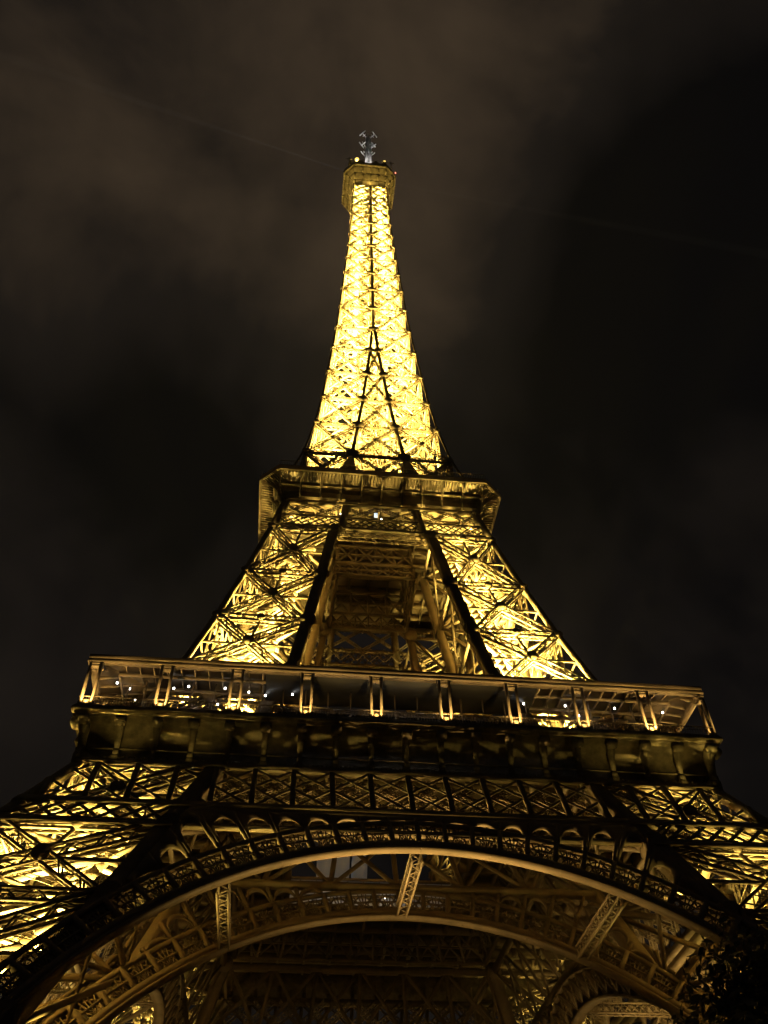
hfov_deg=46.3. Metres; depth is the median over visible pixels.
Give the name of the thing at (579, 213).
sky
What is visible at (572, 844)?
lattice tower
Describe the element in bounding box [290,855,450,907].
glass pavilion
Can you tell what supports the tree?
on the ground
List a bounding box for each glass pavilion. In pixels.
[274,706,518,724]
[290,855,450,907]
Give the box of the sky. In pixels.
[0,0,767,1023]
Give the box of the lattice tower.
[0,130,767,1023]
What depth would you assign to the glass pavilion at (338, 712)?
105.49 m
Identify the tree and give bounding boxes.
[634,909,767,1023]

